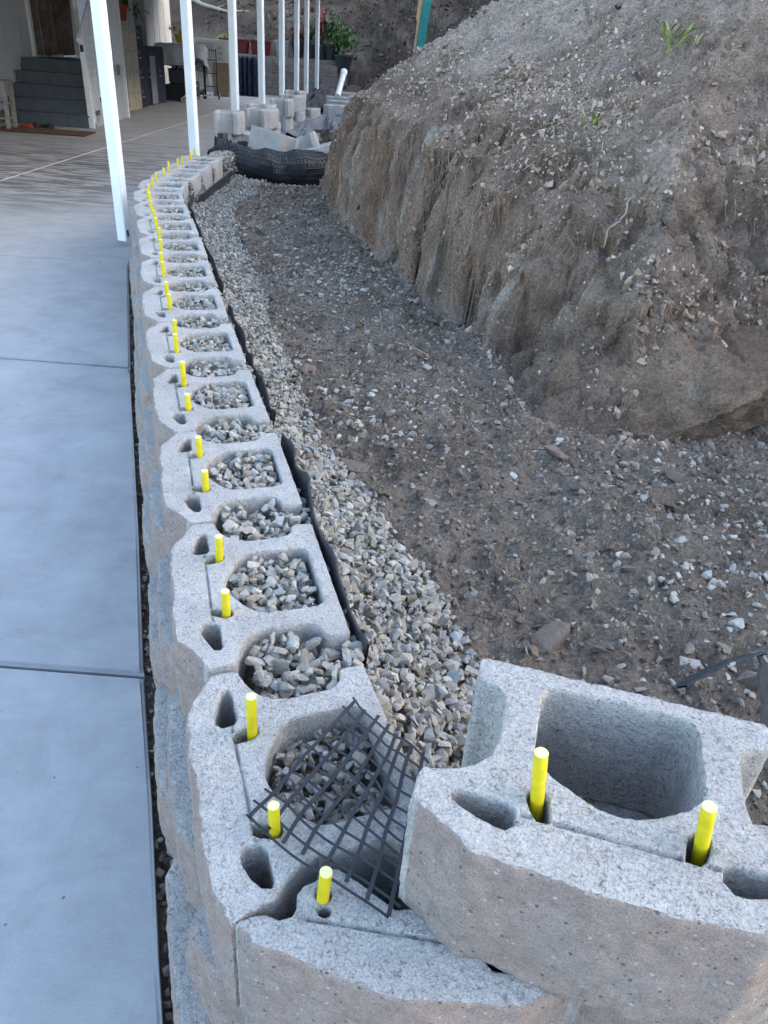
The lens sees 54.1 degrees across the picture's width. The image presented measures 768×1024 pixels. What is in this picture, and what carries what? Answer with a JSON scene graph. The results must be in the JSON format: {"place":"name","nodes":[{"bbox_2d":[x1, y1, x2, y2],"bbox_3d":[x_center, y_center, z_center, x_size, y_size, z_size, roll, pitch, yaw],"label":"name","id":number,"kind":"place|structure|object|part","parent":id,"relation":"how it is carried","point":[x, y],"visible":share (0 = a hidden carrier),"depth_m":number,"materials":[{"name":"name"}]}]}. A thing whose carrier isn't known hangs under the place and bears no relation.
{"place":"outdoors","nodes":[
{"label":"outdoors","id":0,"kind":"place"},
{"bbox_2d":[0,0,171,121],"bbox_3d":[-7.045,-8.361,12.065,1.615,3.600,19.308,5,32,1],"label":"house","id":1,"kind":"structure","parent":0,"point":[37,28],"depth_m":13.82,"materials":[{"name":"white"}]},
{"bbox_2d":[113,65,116,74],"bbox_3d":[-5.245,-8.314,14.494,0.080,1.200,0.730,3,32,-2],"label":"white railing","id":2,"kind":"object","parent":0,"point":[115,69],"depth_m":14.62,"materials":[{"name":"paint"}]},
{"bbox_2d":[0,92,278,1023],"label":"driveway","id":3,"kind":"structure","parent":0,"point":[78,916],"depth_m":2.35,"materials":[{"name":"concrete"}]},
{"bbox_2d":[0,79,17,128],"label":"wooden stool","id":4,"kind":"object","parent":3,"relation":"on","point":[7,117],"visible":0.91,"depth_m":11.79,"materials":[{"name":"brown wood"}]},
{"bbox_2d":[18,123,33,127],"bbox_3d":[-5.819,-6.259,12.174,0.285,0.081,0.090,12,33,12],"label":"shoe","id":5,"kind":"object","parent":3,"relation":"on","point":[28,125],"visible":0.59,"depth_m":12.14,"materials":[{"name":"fabric"}]},
{"bbox_2d":[32,122,38,127],"bbox_3d":[-5.748,-6.381,12.379,0.090,0.081,0.285,-17,37,-30],"label":"shoe","id":6,"kind":"object","parent":3,"relation":"on","point":[35,125],"visible":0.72,"depth_m":12.29,"materials":[{"name":"black plastic"}]},
{"bbox_2d":[39,123,54,128],"bbox_3d":[-5.551,-6.355,12.361,0.285,0.081,0.090,18,34,21],"label":"shoe","id":7,"kind":"object","parent":3,"relation":"on","point":[49,126],"visible":0.88,"depth_m":12.32,"materials":[{"name":"fabric"}]},
{"bbox_2d":[0,126,95,136],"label":"door mat","id":8,"kind":"object","parent":3,"relation":"on","point":[50,131],"depth_m":11.88,"materials":[{"name":"fabric"}]},
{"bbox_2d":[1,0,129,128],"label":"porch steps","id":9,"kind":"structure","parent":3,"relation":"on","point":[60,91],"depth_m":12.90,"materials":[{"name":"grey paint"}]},
{"bbox_2d":[90,0,130,240],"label":"carport post","id":10,"kind":"object","parent":3,"relation":"on","point":[106,79],"visible":0.96,"depth_m":5.61,"materials":[{"name":"white metal"}]},
{"bbox_2d":[116,22,141,110],"bbox_3d":[-5.513,-9.332,15.741,0.573,1.580,0.720,6,32,3],"label":"filing cabinet","id":11,"kind":"object","parent":3,"relation":"on","point":[131,63],"visible":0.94,"depth_m":15.68,"materials":[{"name":"beige metal"}]},
{"bbox_2d":[119,0,149,20],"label":"potted vine","id":12,"kind":"object","parent":11,"relation":"on","point":[123,7],"visible":0.68,"depth_m":15.46,"materials":[{"name":"ceramic"}]},
{"bbox_2d":[135,25,147,107],"bbox_3d":[-5.512,-9.669,16.321,0.523,1.540,0.540,6,32,3],"label":"filing cabinet","id":13,"kind":"object","parent":3,"relation":"on","point":[139,45],"visible":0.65,"depth_m":16.37,"materials":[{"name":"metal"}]},
{"bbox_2d":[143,46,166,105],"bbox_3d":[-5.496,-10.066,17.334,0.495,1.150,1.400,6,32,3],"label":"dark locker","id":14,"kind":"object","parent":3,"relation":"on","point":[155,73],"visible":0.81,"depth_m":17.30,"materials":[{"name":"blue metal"}]},
{"bbox_2d":[132,0,147,45],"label":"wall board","id":15,"kind":"object","parent":14,"relation":"on","point":[140,6],"depth_m":17.18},
{"bbox_3d":[-5.279,-9.900,17.235,0.020,0.950,0.340,6,32,3],"label":"door panel","id":16,"kind":"part","parent":14,"relation":"part of","materials":[{"name":"grey metal"}]},
{"bbox_2d":[154,43,206,98],"bbox_3d":[-5.108,-11.166,19.107,0.850,1.200,1.500,5,32,2],"label":"side table","id":17,"kind":"object","parent":3,"relation":"on","point":[204,77],"visible":0.31,"depth_m":19.64,"materials":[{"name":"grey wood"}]},
{"bbox_2d":[154,42,210,96],"bbox_3d":[-5.107,-11.174,19.103,1.018,1.235,1.679,4,32,0],"label":"tablecloth","id":18,"kind":"object","parent":17,"relation":"on","point":[172,53],"visible":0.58,"depth_m":18.32,"materials":[{"name":"white fabric"}]},
{"bbox_2d":[169,23,181,42],"bbox_3d":[-5.055,-11.915,18.645,0.672,0.503,0.327,-23,41,-37],"label":"flower pot","id":19,"kind":"object","parent":18,"relation":"on","point":[178,37],"visible":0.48,"depth_m":18.59,"materials":[{"name":"yellow ceramic"}]},
{"bbox_2d":[166,68,199,100],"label":"storage crates","id":20,"kind":"object","parent":3,"relation":"on","point":[175,88],"visible":0.56,"depth_m":18.81,"materials":[{"name":"black plastic"}]},
{"bbox_2d":[180,0,199,155],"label":"carport post","id":21,"kind":"object","parent":3,"relation":"on","point":[189,61],"visible":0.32,"depth_m":7.46,"materials":[{"name":"white metal"}]},
{"bbox_2d":[180,85,207,101],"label":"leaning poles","id":22,"kind":"object","parent":3,"relation":"on","point":[183,98],"visible":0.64,"depth_m":18.95,"materials":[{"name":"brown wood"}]},
{"bbox_2d":[202,49,219,99],"bbox_3d":[-4.554,-11.478,19.725,0.450,1.152,0.243,-1,32,-8],"label":"hand truck","id":23,"kind":"object","parent":3,"relation":"on","point":[218,93],"visible":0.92,"depth_m":19.82,"materials":[{"name":"black metal"}]},
{"bbox_2d":[193,38,230,94],"bbox_3d":[-4.806,-12.477,21.106,0.950,1.360,0.421,0,32,-7],"label":"air conditioner","id":24,"kind":"object","parent":3,"relation":"on","point":[221,47],"visible":0.42,"depth_m":20.80,"materials":[{"name":"black plastic"}]},
{"bbox_2d":[213,62,228,96],"bbox_3d":[-4.397,-11.661,20.297,0.420,0.797,0.116,1,32,-5],"label":"cardboard sheet","id":25,"kind":"object","parent":3,"relation":"on","point":[223,77],"visible":1,"depth_m":20.28,"materials":[{"name":"brown cardboard"}]},
{"bbox_2d":[227,0,239,110],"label":"carport post","id":26,"kind":"object","parent":3,"relation":"on","point":[233,46],"visible":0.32,"depth_m":9.27,"materials":[{"name":"white metal"}]},
{"bbox_2d":[238,56,257,96],"bbox_3d":[-3.889,-12.695,21.926,0.757,1.015,0.704,4,32,0],"label":"tarp heap","id":27,"kind":"object","parent":3,"relation":"on","point":[247,68],"visible":0.71,"depth_m":21.69,"materials":[{"name":"blue fabric"}]},
{"bbox_2d":[253,75,266,96],"bbox_3d":[-3.608,-12.405,21.917,0.400,0.540,0.400,4,32,0],"label":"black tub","id":28,"kind":"object","parent":3,"relation":"on","point":[256,77],"visible":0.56,"depth_m":21.77,"materials":[{"name":"plastic"}]},
{"bbox_2d":[257,0,264,103],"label":"carport post","id":29,"kind":"object","parent":3,"relation":"on","point":[261,51],"visible":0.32,"depth_m":11.04,"materials":[{"name":"white metal"}]},
{"bbox_2d":[278,0,284,94],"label":"carport post","id":30,"kind":"object","parent":3,"relation":"on","point":[281,13],"visible":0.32,"depth_m":12.87,"materials":[{"name":"white metal"}]},
{"bbox_2d":[272,58,308,91],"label":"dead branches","id":31,"kind":"object","parent":3,"relation":"on","point":[286,71],"visible":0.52,"depth_m":22.21,"materials":[{"name":"grey plant"}]},
{"bbox_2d":[238,54,346,95],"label":"garden wall","id":32,"kind":"structure","parent":3,"relation":"on","point":[272,84],"depth_m":22.70,"materials":[{"name":"grey concrete"}]},
{"bbox_2d":[218,38,249,53],"bbox_3d":[-4.508,-14.069,22.697,0.900,0.362,0.450,4,32,0],"label":"planter","id":33,"kind":"object","parent":32,"relation":"on","point":[243,46],"visible":0.59,"depth_m":22.54,"materials":[{"name":"red plastic"}]},
{"bbox_2d":[212,33,228,38],"bbox_3d":[-4.863,-14.363,23.028,0.806,0.537,0.655,4,32,0],"label":"yellow green shrub","id":34,"kind":"object","parent":33,"relation":"in","point":[221,36],"visible":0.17,"depth_m":22.93,"materials":[{"name":"green plant"}]},
{"bbox_2d":[250,40,271,55],"bbox_3d":[-3.710,-14.007,22.697,0.600,0.362,0.450,4,32,0],"label":"planter","id":35,"kind":"object","parent":32,"relation":"on","point":[255,50],"visible":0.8,"depth_m":22.55,"materials":[{"name":"red plastic"}]},
{"bbox_2d":[274,33,290,56],"bbox_3d":[-3.033,-14.015,22.548,0.509,0.621,0.511,4,32,0],"label":"garden pot","id":36,"kind":"object","parent":32,"relation":"on","point":[287,46],"visible":0.56,"depth_m":22.45,"materials":[{"name":"blue plastic"}]},
{"bbox_2d":[288,22,303,57],"bbox_3d":[-2.555,-14.134,22.524,0.539,0.910,0.529,-13,36,-25],"label":"potted shrub","id":37,"kind":"object","parent":32,"relation":"on","point":[300,45],"visible":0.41,"depth_m":22.47,"materials":[{"name":"green plant"}]},
{"bbox_2d":[301,19,319,58],"bbox_3d":[-2.210,-14.151,22.499,0.612,1.011,0.654,4,32,0],"label":"potted shrub","id":38,"kind":"object","parent":32,"relation":"on","point":[311,47],"visible":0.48,"depth_m":22.43,"materials":[{"name":"green plant"}]},
{"bbox_2d":[312,7,329,59],"bbox_3d":[-1.847,-14.259,22.421,0.596,1.323,0.576,-9,34,-21],"label":"potted shrub","id":39,"kind":"object","parent":32,"relation":"on","point":[322,49],"visible":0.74,"depth_m":22.38,"materials":[{"name":"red plant"}]},
{"bbox_2d":[323,12,342,60],"bbox_3d":[-1.513,-14.165,22.410,0.643,1.220,0.657,-9,34,-21],"label":"potted shrub","id":40,"kind":"object","parent":32,"relation":"on","point":[330,52],"visible":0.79,"depth_m":22.35,"materials":[{"name":"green plant"}]},
{"bbox_2d":[328,26,360,71],"bbox_3d":[-1.193,-13.776,22.361,0.925,1.152,0.832,11,32,11],"label":"potted shrub","id":41,"kind":"object","parent":32,"relation":"on","point":[343,61],"visible":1,"depth_m":22.27,"materials":[{"name":"green plant"}]},
{"bbox_2d":[294,0,299,89],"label":"carport post","id":42,"kind":"object","parent":3,"relation":"on","point":[296,42],"visible":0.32,"depth_m":14.64,"materials":[{"name":"white metal"}]},
{"bbox_2d":[304,0,308,101],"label":"carport post","id":43,"kind":"object","parent":3,"relation":"on","point":[306,43],"visible":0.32,"depth_m":16.12,"materials":[{"name":"white metal"}]},
{"bbox_2d":[314,0,319,88],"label":"carport post","id":44,"kind":"object","parent":3,"relation":"on","point":[317,25],"visible":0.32,"depth_m":18.11,"materials":[{"name":"white metal"}]},
{"bbox_2d":[322,66,336,87],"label":"block pillar","id":45,"kind":"structure","parent":3,"relation":"on","point":[329,76],"depth_m":21.79,"materials":[{"name":"grey concrete"}]},
{"bbox_2d":[153,158,390,824],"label":"gravel","id":46,"kind":"structure","parent":0,"point":[271,591],"depth_m":1.52,"materials":[{"name":"grey gravel"}]},
{"bbox_2d":[64,0,767,1023],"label":"hillside ground","id":47,"kind":"structure","parent":0,"point":[542,292],"depth_m":3.11,"materials":[{"name":"soil"}]},
{"bbox_2d":[128,269,173,1023],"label":"gap gravel","id":48,"kind":"structure","parent":47,"relation":"on","point":[168,1016],"depth_m":1.95,"materials":[{"name":"grey gravel"}]},
{"bbox_2d":[189,191,223,295],"bbox_3d":[-1.075,-1.595,4.394,0.077,0.141,2.451,-5,33,-15],"label":"fabric strip","id":49,"kind":"object","parent":47,"relation":"on","point":[218,279],"visible":0.43,"depth_m":3.89,"materials":[{"name":"black fabric"}]},
{"bbox_2d":[191,0,248,12],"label":"pipe","id":50,"kind":"object","parent":47,"relation":"on","point":[199,2],"visible":0.8,"depth_m":24.30,"materials":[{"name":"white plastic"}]},
{"bbox_2d":[227,304,275,427],"bbox_3d":[-0.496,-0.533,2.716,0.033,0.140,1.134,-6,33,-16],"label":"fabric strip","id":51,"kind":"object","parent":47,"relation":"on","point":[259,381],"visible":0.35,"depth_m":2.56,"materials":[{"name":"black fabric"}]},
{"bbox_2d":[207,142,327,185],"bbox_3d":[-1.016,-3.380,7.403,1.408,0.440,0.463,-20,39,-34],"label":"geogrid roll","id":52,"kind":"object","parent":47,"relation":"on","point":[297,167],"visible":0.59,"depth_m":7.23,"materials":[{"name":"black plastic"}]},
{"bbox_2d":[248,125,299,151],"bbox_3d":[-1.117,-3.735,7.612,0.459,0.201,0.321,24,24,17],"label":"concrete block","id":53,"kind":"object","parent":52,"relation":"on","point":[260,138],"depth_m":7.49,"materials":[{"name":"grey concrete"}]},
{"bbox_2d":[296,131,319,148],"bbox_3d":[-0.852,-3.847,7.948,0.323,0.201,0.459,-24,23,-8],"label":"concrete block","id":54,"kind":"object","parent":52,"relation":"on","point":[310,140],"depth_m":7.78,"materials":[{"name":"grey concrete"}]},
{"bbox_2d":[299,363,315,373],"bbox_3d":[-0.317,-0.593,3.111,0.063,0.031,0.077,34,35,21],"label":"rock","id":55,"kind":"object","parent":47,"relation":"on","point":[305,368],"visible":0.8,"depth_m":3.10,"materials":[{"name":"beige stone"}]},
{"bbox_2d":[281,114,342,141],"bbox_3d":[-1.019,-5.963,11.556,0.892,0.175,4.555,3,32,-2],"label":"fabric sheet","id":56,"kind":"object","parent":47,"relation":"on","point":[320,122],"visible":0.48,"depth_m":11.22,"materials":[{"name":"grey fabric"}]},
{"bbox_2d":[235,183,393,278],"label":"soil crumbs","id":57,"kind":"object","parent":47,"relation":"on","point":[315,222],"visible":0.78,"depth_m":5.19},
{"bbox_2d":[301,141,331,153],"bbox_3d":[-0.625,-3.674,7.760,0.461,0.201,0.319,-19,31,-10],"label":"concrete block","id":58,"kind":"object","parent":47,"relation":"on","point":[324,147],"depth_m":7.60,"materials":[{"name":"grey concrete"}]},
{"bbox_2d":[155,150,478,779],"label":"gravel backfill","id":59,"kind":"structure","parent":47,"relation":"on","point":[341,505],"depth_m":1.77,"materials":[{"name":"gravel"}]},
{"bbox_2d":[198,170,232,203],"bbox_3d":[-1.352,-2.609,6.083,0.053,0.127,1.303,3,32,-2],"label":"fabric strip","id":60,"kind":"object","parent":59,"relation":"on","point":[218,185],"visible":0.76,"depth_m":6.05,"materials":[{"name":"black fabric"}]},
{"bbox_2d":[306,84,336,109],"bbox_3d":[-1.334,-9.470,17.132,0.739,0.181,9.555,2,32,-4],"label":"fabric sheet","id":61,"kind":"object","parent":47,"relation":"on","point":[316,97],"visible":0.59,"depth_m":16.52,"materials":[{"name":"grey fabric"}]},
{"bbox_2d":[281,433,369,666],"bbox_3d":[-0.158,0.060,1.750,0.028,0.155,0.897,-6,33,-16],"label":"fabric strip","id":62,"kind":"object","parent":47,"relation":"on","point":[301,478],"visible":0.38,"depth_m":1.63,"materials":[{"name":"black fabric"}]},
{"bbox_2d":[323,104,345,115],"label":"concrete block","id":63,"kind":"object","parent":47,"relation":"on","point":[334,109],"depth_m":12.50,"materials":[{"name":"grey concrete"}]},
{"bbox_2d":[326,95,348,103],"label":"concrete block","id":64,"kind":"object","parent":47,"relation":"on","point":[341,98],"depth_m":14.43,"materials":[{"name":"grey concrete"}]},
{"bbox_2d":[335,68,347,96],"bbox_3d":[-0.851,-8.435,14.804,0.136,0.514,0.806,7,32,4],"label":"drain pipe","id":65,"kind":"object","parent":64,"relation":"on","point":[343,73],"visible":0.95,"depth_m":14.81,"materials":[{"name":"white plastic"}]},
{"bbox_2d":[327,100,349,104],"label":"concrete block","id":66,"kind":"object","parent":47,"relation":"on","point":[339,102],"depth_m":13.41,"materials":[{"name":"grey concrete"}]},
{"bbox_2d":[202,0,488,139],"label":"hillside clods","id":67,"kind":"object","parent":47,"relation":"on","point":[334,134],"visible":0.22,"depth_m":24.05,"materials":[{"name":"soil"}]},
{"bbox_2d":[341,92,355,100],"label":"concrete block","id":68,"kind":"object","parent":47,"relation":"on","point":[345,94],"depth_m":15.09,"materials":[{"name":"grey concrete"}]},
{"bbox_2d":[338,458,369,473],"bbox_3d":[-0.103,-0.145,2.440,0.116,0.036,0.059,9,43,-3],"label":"rock","id":69,"kind":"object","parent":47,"relation":"on","point":[352,465],"visible":0.58,"depth_m":2.43,"materials":[{"name":"beige stone"}]},
{"bbox_2d":[395,342,426,354],"bbox_3d":[0.123,-0.714,3.266,0.175,0.016,0.032,25,37,30],"label":"root","id":70,"kind":"object","parent":47,"relation":"on","point":[413,348],"visible":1,"depth_m":3.27,"materials":[{"name":"grey plant"}]},
{"bbox_2d":[413,0,431,52],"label":"teal board","id":71,"kind":"object","parent":47,"relation":"on","point":[423,13],"visible":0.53,"depth_m":11.72,"materials":[{"name":"paint"}]},
{"bbox_2d":[423,364,431,369],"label":"rock","id":72,"kind":"object","parent":47,"relation":"on","point":[427,367],"visible":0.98,"depth_m":3.06,"materials":[{"name":"white stone"}]},
{"bbox_2d":[424,316,437,323],"bbox_3d":[0.221,-0.932,3.656,0.049,0.028,0.092,-8,34,-18],"label":"rock","id":73,"kind":"object","parent":47,"relation":"on","point":[429,319],"visible":0.98,"depth_m":3.63,"materials":[{"name":"brown stone"}]},
{"bbox_2d":[436,590,450,598],"bbox_3d":[0.140,0.221,1.920,0.045,0.021,0.061,18,38,41],"label":"rock","id":74,"kind":"object","parent":47,"relation":"on","point":[443,592],"visible":0.3,"depth_m":1.92,"materials":[{"name":"grey stone"}]},
{"bbox_2d":[129,134,767,1023],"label":"retaining wall","id":75,"kind":"structure","parent":47,"relation":"on","point":[263,926],"depth_m":1.22,"materials":[{"name":"concrete"}]},
{"bbox_2d":[214,133,249,147],"bbox_3d":[-1.715,-4.194,8.557,0.384,0.205,1.634,-1,32,-9],"label":"fabric sheet","id":76,"kind":"object","parent":75,"relation":"on","point":[219,140],"visible":0.36,"depth_m":8.08,"materials":[{"name":"black fabric"}]},
{"bbox_2d":[223,130,254,148],"bbox_3d":[-1.599,-4.109,8.360,0.321,0.201,0.459,-7,34,-18],"label":"concrete block","id":77,"kind":"object","parent":75,"relation":"on","point":[240,138],"depth_m":8.20,"materials":[{"name":"grey concrete"}]},
{"bbox_2d":[213,109,244,134],"bbox_3d":[-1.682,-4.256,8.206,0.319,0.201,0.459,1,32,-6],"label":"concrete block","id":78,"kind":"object","parent":77,"relation":"on","point":[229,122],"depth_m":8.06,"materials":[{"name":"grey concrete"}]},
{"bbox_2d":[245,128,276,131],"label":"concrete block","id":79,"kind":"object","parent":75,"relation":"on","point":[249,129],"depth_m":8.77,"materials":[{"name":"grey concrete"}]},
{"bbox_2d":[244,107,278,129],"bbox_3d":[-1.421,-4.613,8.815,0.323,0.201,0.459,9,32,8],"label":"concrete block","id":80,"kind":"object","parent":79,"relation":"on","point":[266,118],"depth_m":8.69,"materials":[{"name":"grey concrete"}]},
{"bbox_2d":[277,122,280,132],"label":"concrete block","id":81,"kind":"object","parent":75,"relation":"on","point":[279,130],"depth_m":9.54,"materials":[{"name":"grey concrete"}]},
{"bbox_2d":[247,102,276,107],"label":"concrete block","id":82,"kind":"object","parent":81,"relation":"on","point":[254,104],"depth_m":9.24,"materials":[{"name":"grey concrete"}]},
{"bbox_2d":[279,116,293,130],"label":"concrete block","id":83,"kind":"object","parent":75,"relation":"on","point":[286,123],"depth_m":10.36,"materials":[{"name":"grey concrete"}]},
{"bbox_2d":[269,97,293,116],"bbox_3d":[-1.405,-5.609,10.421,0.323,0.201,0.459,3,32,-3],"label":"concrete block","id":84,"kind":"object","parent":83,"relation":"on","point":[285,106],"depth_m":10.27,"materials":[{"name":"grey concrete"}]},
{"bbox_2d":[293,111,305,121],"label":"concrete block","id":85,"kind":"object","parent":75,"relation":"on","point":[299,117],"depth_m":11.20,"materials":[{"name":"grey concrete"}]},
{"bbox_2d":[279,94,305,111],"bbox_3d":[-1.366,-6.140,11.282,0.318,0.201,0.461,10,32,9],"label":"concrete block","id":86,"kind":"object","parent":85,"relation":"on","point":[299,103],"depth_m":11.14,"materials":[{"name":"grey concrete"}]},
{"bbox_2d":[305,107,320,118],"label":"concrete block","id":87,"kind":"object","parent":75,"relation":"on","point":[313,113],"depth_m":11.78,"materials":[{"name":"grey concrete"}]},
{"bbox_2d":[284,90,305,95],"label":"concrete block","id":88,"kind":"object","parent":87,"relation":"on","point":[297,92],"depth_m":12.09,"materials":[{"name":"grey concrete"}]},
{"bbox_2d":[245,697,429,918],"bbox_3d":[-0.025,0.401,1.077,0.250,0.020,0.293,20,35,24],"label":"geogrid scrap","id":89,"kind":"object","parent":75,"relation":"on","point":[391,898],"visible":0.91,"depth_m":1.06,"materials":[{"name":"black plastic"}]},
{"bbox_2d":[398,658,767,1023],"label":"concrete block","id":90,"kind":"object","parent":75,"relation":"on","point":[522,861],"depth_m":0.84,"materials":[{"name":"grey concrete"}]},
{"bbox_2d":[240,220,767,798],"bbox_3d":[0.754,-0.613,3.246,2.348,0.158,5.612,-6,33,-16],"label":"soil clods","id":91,"kind":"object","parent":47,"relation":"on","point":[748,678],"visible":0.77,"depth_m":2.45,"materials":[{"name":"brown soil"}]},
{"bbox_2d":[241,184,767,797],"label":"scattered gravel","id":92,"kind":"structure","parent":47,"relation":"on","point":[737,622],"depth_m":2.35,"materials":[{"name":"grey gravel"}]},
{"bbox_2d":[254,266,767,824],"bbox_3d":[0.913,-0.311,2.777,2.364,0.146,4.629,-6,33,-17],"label":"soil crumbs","id":93,"kind":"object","parent":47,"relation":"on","point":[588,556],"visible":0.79,"depth_m":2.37,"materials":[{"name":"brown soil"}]},
{"bbox_2d":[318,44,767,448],"bbox_3d":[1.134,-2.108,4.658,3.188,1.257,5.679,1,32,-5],"label":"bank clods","id":94,"kind":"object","parent":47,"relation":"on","point":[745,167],"visible":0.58,"depth_m":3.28,"materials":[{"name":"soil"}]},
{"bbox_2d":[323,9,765,392],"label":"hair roots","id":95,"kind":"object","parent":47,"relation":"on","point":[425,196],"visible":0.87,"depth_m":3.72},
{"bbox_2d":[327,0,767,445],"bbox_3d":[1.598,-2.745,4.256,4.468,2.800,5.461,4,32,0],"label":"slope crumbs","id":96,"kind":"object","parent":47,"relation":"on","point":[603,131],"visible":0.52,"depth_m":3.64,"materials":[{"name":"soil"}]},
{"bbox_2d":[533,621,570,654],"bbox_3d":[0.396,0.308,1.807,0.065,0.048,0.134,18,38,41],"label":"rock","id":97,"kind":"object","parent":47,"relation":"on","point":[550,637],"visible":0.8,"depth_m":1.79,"materials":[{"name":"grey stone"}]},
{"bbox_2d":[543,445,567,458],"bbox_3d":[0.580,-0.204,2.560,0.046,0.027,0.118,2,24,-26],"label":"rock","id":98,"kind":"object","parent":47,"relation":"on","point":[556,452],"visible":1,"depth_m":2.54,"materials":[{"name":"beige stone"}]},
{"bbox_2d":[575,107,602,126],"bbox_3d":[0.933,-1.779,3.412,0.132,0.088,0.131,4,32,0],"label":"grass sprout","id":99,"kind":"object","parent":47,"relation":"on","point":[593,117],"depth_m":3.40,"materials":[{"name":"green plant"}]},
{"bbox_2d":[623,485,636,494],"bbox_3d":[0.776,-0.069,2.373,0.025,0.024,0.064,18,39,41],"label":"rock","id":100,"kind":"object","parent":47,"relation":"on","point":[630,489],"visible":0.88,"depth_m":2.36,"materials":[{"name":"grey stone"}]},
{"bbox_2d":[603,183,672,247],"bbox_3d":[1.026,-1.207,3.049,0.212,0.268,0.110,11,32,11],"label":"root","id":101,"kind":"object","parent":47,"relation":"on","point":[627,206],"visible":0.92,"depth_m":3.07,"materials":[{"name":"beige plant"}]},
{"bbox_2d":[532,324,767,442],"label":"boulder","id":102,"kind":"object","parent":47,"relation":"on","point":[693,391],"visible":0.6,"depth_m":2.76,"materials":[{"name":"stone"}]},
{"bbox_2d":[649,14,710,52],"bbox_3d":[1.351,-2.200,3.480,0.297,0.156,0.260,30,40,35],"label":"grass sprout","id":103,"kind":"object","parent":47,"relation":"on","point":[682,37],"depth_m":3.47,"materials":[{"name":"green plant"}]},
{"bbox_2d":[679,656,701,669],"bbox_3d":[0.704,0.349,1.729,0.053,0.015,0.031,9,43,-3],"label":"rock","id":104,"kind":"object","parent":47,"relation":"on","point":[695,663],"visible":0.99,"depth_m":1.73,"materials":[{"name":"white stone"}]},
{"bbox_2d":[685,34,706,51],"bbox_3d":[1.438,-2.134,3.440,0.096,0.089,0.226,24,37,28],"label":"grass sprout","id":105,"kind":"object","parent":47,"relation":"on","point":[698,40],"depth_m":3.44,"materials":[{"name":"plant"}]},
{"bbox_2d":[673,651,767,727],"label":"fabric strip","id":106,"kind":"object","parent":47,"relation":"on","point":[762,677],"visible":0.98,"depth_m":1.54,"materials":[{"name":"black fabric"}]}
]}

